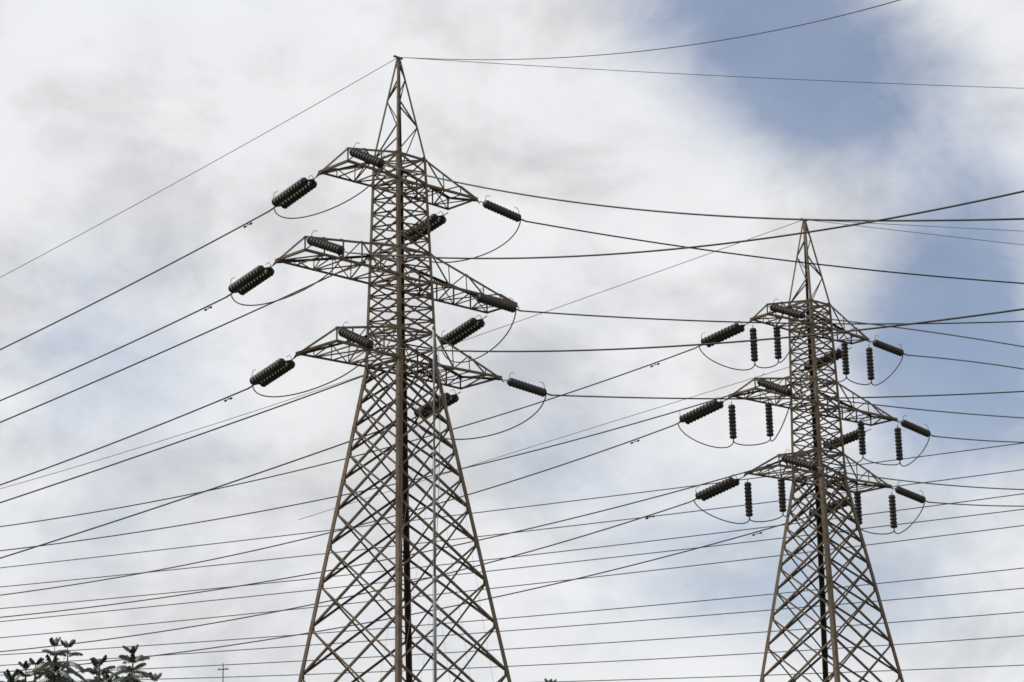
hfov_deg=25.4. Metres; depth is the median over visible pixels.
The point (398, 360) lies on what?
pylon
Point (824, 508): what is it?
pylon
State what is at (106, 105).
sky
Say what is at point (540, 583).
distant line conductors
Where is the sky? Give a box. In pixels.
[0,0,1023,681]
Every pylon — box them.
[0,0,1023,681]
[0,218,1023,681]
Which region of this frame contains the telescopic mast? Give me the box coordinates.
[380,324,492,681]
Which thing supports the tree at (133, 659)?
on the ground
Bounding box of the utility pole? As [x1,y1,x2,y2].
[217,663,228,681]
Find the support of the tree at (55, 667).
on the ground
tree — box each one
[0,637,115,681]
[47,658,113,681]
[81,644,161,681]
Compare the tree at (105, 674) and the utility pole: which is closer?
the tree at (105, 674)
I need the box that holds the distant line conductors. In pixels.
[0,367,1023,681]
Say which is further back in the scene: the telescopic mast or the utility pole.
the utility pole
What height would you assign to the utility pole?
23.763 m

